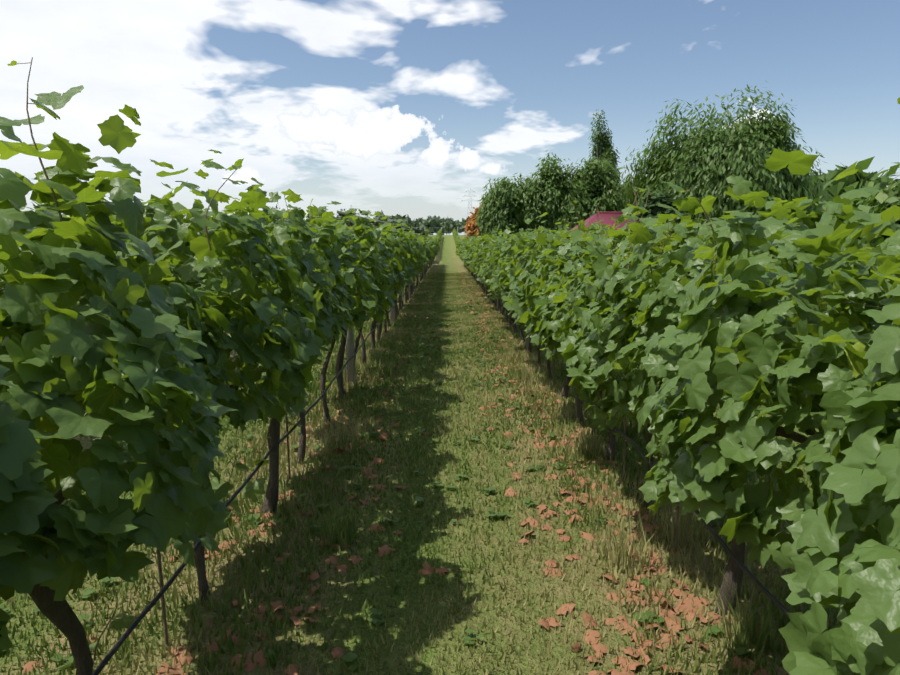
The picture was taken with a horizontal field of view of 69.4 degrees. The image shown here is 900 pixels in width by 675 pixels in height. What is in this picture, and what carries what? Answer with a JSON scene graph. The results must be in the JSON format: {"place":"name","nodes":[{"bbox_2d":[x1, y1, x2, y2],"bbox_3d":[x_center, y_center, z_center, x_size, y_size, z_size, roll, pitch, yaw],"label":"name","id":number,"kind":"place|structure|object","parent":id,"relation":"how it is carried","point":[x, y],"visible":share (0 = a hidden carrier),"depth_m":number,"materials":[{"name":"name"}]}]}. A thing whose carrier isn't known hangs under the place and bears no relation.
{"place":"outdoors","nodes":[
{"label":"outdoors","id":0,"kind":"place"},
{"bbox_2d":[0,235,855,674],"bbox_3d":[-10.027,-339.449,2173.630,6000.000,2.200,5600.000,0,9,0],"label":"terrain","id":1,"kind":"structure","parent":0,"point":[446,259],"depth_m":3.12,"materials":[{"name":"green plant"}]},
{"bbox_2d":[269,203,382,225],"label":"trees","id":2,"kind":"object","parent":1,"relation":"on","point":[320,215],"visible":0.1,"depth_m":434.99,"materials":[{"name":"green plant"}]},
{"bbox_2d":[338,214,424,237],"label":"trees","id":3,"kind":"object","parent":1,"relation":"on","point":[351,224],"visible":0.17,"depth_m":46.56,"materials":[{"name":"green plant"}]},
{"bbox_2d":[337,210,425,233],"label":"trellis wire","id":4,"kind":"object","parent":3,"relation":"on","point":[383,222],"depth_m":46.14,"materials":[{"name":"grey metal"}]},
{"bbox_2d":[0,300,780,670],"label":"weed rosettes","id":5,"kind":"object","parent":1,"relation":"on","point":[376,616],"visible":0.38,"depth_m":3.73,"materials":[{"name":"green plant"}]},
{"bbox_2d":[22,273,771,674],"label":"fallen leaves","id":6,"kind":"object","parent":1,"relation":"on","point":[428,569],"visible":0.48,"depth_m":3.01,"materials":[{"name":"orange plant"}]},
{"bbox_2d":[157,274,679,650],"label":"vine stakes","id":7,"kind":"object","parent":1,"relation":"on","point":[163,598],"visible":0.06,"depth_m":3.36,"materials":[{"name":"wood"}]},
{"bbox_2d":[17,236,821,674],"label":"grapevine trunks","id":8,"kind":"object","parent":1,"relation":"on","point":[61,616],"depth_m":3.82,"materials":[{"name":"brown wood"}]},
{"bbox_2d":[201,296,370,416],"bbox_3d":[-1.037,-0.169,5.383,0.280,0.326,5.266,0,9,0],"label":"grape cluster","id":9,"kind":"object","parent":8,"relation":"hanging from","point":[235,387],"depth_m":2.81,"materials":[{"name":"food"}]},
{"bbox_2d":[16,57,716,660],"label":"vine shoots","id":10,"kind":"object","parent":8,"relation":"attached to","point":[348,243],"visible":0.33,"depth_m":2.88,"materials":[{"name":"brown plant"}]},
{"bbox_2d":[629,360,824,443],"bbox_3d":[1.077,-0.098,4.833,0.280,0.325,6.202,0,9,0],"label":"grape cluster","id":11,"kind":"object","parent":8,"relation":"hanging from","point":[821,432],"visible":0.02,"depth_m":3.59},
{"bbox_2d":[397,228,459,245],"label":"vine leaves","id":12,"kind":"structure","parent":1,"relation":"on","point":[438,237],"depth_m":84.41,"materials":[{"name":"green plant"}]},
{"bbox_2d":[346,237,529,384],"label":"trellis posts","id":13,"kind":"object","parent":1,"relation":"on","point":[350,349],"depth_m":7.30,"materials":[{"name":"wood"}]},
{"bbox_2d":[7,258,882,504],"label":"trellis wires","id":14,"kind":"object","parent":13,"relation":"attached to","point":[556,258],"depth_m":1.91,"materials":[{"name":"grey metal"}]},
{"bbox_2d":[411,227,465,233],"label":"fence","id":15,"kind":"object","parent":1,"relation":"on","point":[441,228],"visible":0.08,"depth_m":119.31,"materials":[{"name":"concrete"}]},
{"bbox_2d":[92,266,790,674],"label":"drip tubes","id":16,"kind":"object","parent":1,"relation":"on","point":[242,486],"visible":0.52,"depth_m":2.56,"materials":[{"name":"black plastic"}]},
{"bbox_2d":[0,60,899,674],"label":"vine leaves","id":17,"kind":"object","parent":1,"relation":"on","point":[112,344],"visible":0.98,"depth_m":1.63,"materials":[{"name":"green plant"}]},
{"bbox_2d":[0,195,899,331],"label":"vine leaves","id":18,"kind":"object","parent":1,"relation":"on","point":[873,225],"visible":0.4,"depth_m":6.24,"materials":[{"name":"green plant"}]},
{"bbox_2d":[259,194,652,364],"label":"vine leaves","id":19,"kind":"object","parent":1,"relation":"on","point":[523,279],"visible":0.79,"depth_m":6.13,"materials":[{"name":"green plant"}]},
{"bbox_2d":[462,188,477,234],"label":"pylon","id":20,"kind":"object","parent":1,"relation":"on","point":[469,190],"visible":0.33,"depth_m":435.62,"materials":[{"name":"silver metal"}]},
{"bbox_2d":[462,203,482,238],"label":"autumn tree","id":21,"kind":"object","parent":1,"relation":"on","point":[471,229],"visible":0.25,"depth_m":46.71,"materials":[{"name":"orange plant"}]},
{"bbox_2d":[475,173,534,239],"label":"tree","id":22,"kind":"object","parent":1,"relation":"on","point":[500,209],"visible":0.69,"depth_m":41.18,"materials":[{"name":"green plant"}]},
{"bbox_2d":[518,150,591,232],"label":"tree","id":23,"kind":"object","parent":1,"relation":"on","point":[554,195],"visible":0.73,"depth_m":40.81,"materials":[{"name":"green plant"}]},
{"bbox_2d":[560,156,629,220],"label":"tree","id":24,"kind":"object","parent":1,"relation":"on","point":[604,182],"visible":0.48,"depth_m":40.93,"materials":[{"name":"green plant"}]},
{"bbox_2d":[588,109,620,184],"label":"poplar","id":25,"kind":"object","parent":1,"relation":"on","point":[605,145],"depth_m":53.13,"materials":[{"name":"green plant"}]},
{"bbox_2d":[636,190,693,234],"bbox_3d":[11.508,-5.731,35.502,3.136,4.473,2.848,0,9,0],"label":"bush","id":26,"kind":"object","parent":1,"relation":"on","point":[653,208],"visible":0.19,"depth_m":34.62,"materials":[{"name":"green plant"}]},
{"bbox_2d":[620,81,830,246],"bbox_3d":[17.438,-8.824,41.687,12.154,13.273,11.910,0,9,0],"label":"tree","id":27,"kind":"object","parent":1,"relation":"on","point":[711,161],"visible":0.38,"depth_m":38.33,"materials":[{"name":"green plant"}]},
{"bbox_2d":[619,122,892,221],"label":"tree crowns","id":28,"kind":"object","parent":1,"relation":"on","point":[834,188],"visible":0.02,"depth_m":65.72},
{"bbox_2d":[833,162,899,264],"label":"tree","id":29,"kind":"object","parent":1,"relation":"on","point":[888,197],"visible":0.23,"depth_m":16.10,"materials":[{"name":"green plant"}]},
{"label":"tree trunks","id":30,"kind":"structure","parent":1,"relation":"on","visible":0},
{"bbox_2d":[249,213,467,232],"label":"distant trees","id":31,"kind":"object","parent":30,"relation":"attached to","point":[430,221],"visible":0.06,"depth_m":137.82,"materials":[{"name":"green plant"}]},
{"bbox_2d":[334,214,465,234],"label":"distant trees","id":32,"kind":"object","parent":30,"relation":"attached to","point":[418,222],"visible":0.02,"depth_m":338.42,"materials":[{"name":"green plant"}]},
{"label":"tree trunks","id":33,"kind":"structure","parent":1,"relation":"on","visible":0},
{"bbox_2d":[184,216,461,234],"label":"distant trees","id":34,"kind":"object","parent":33,"relation":"on","point":[436,232],"depth_m":517.78,"materials":[{"name":"green plant"}]},
{"bbox_2d":[0,0,899,234],"label":"sky","id":35,"kind":"structure","parent":0,"point":[393,107],"materials":[{"name":"blue"}]},
{"bbox_2d":[569,212,637,230],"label":"shed roof","id":36,"kind":"structure","parent":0,"point":[607,216],"depth_m":29.33,"materials":[{"name":"red metal"}]}
]}

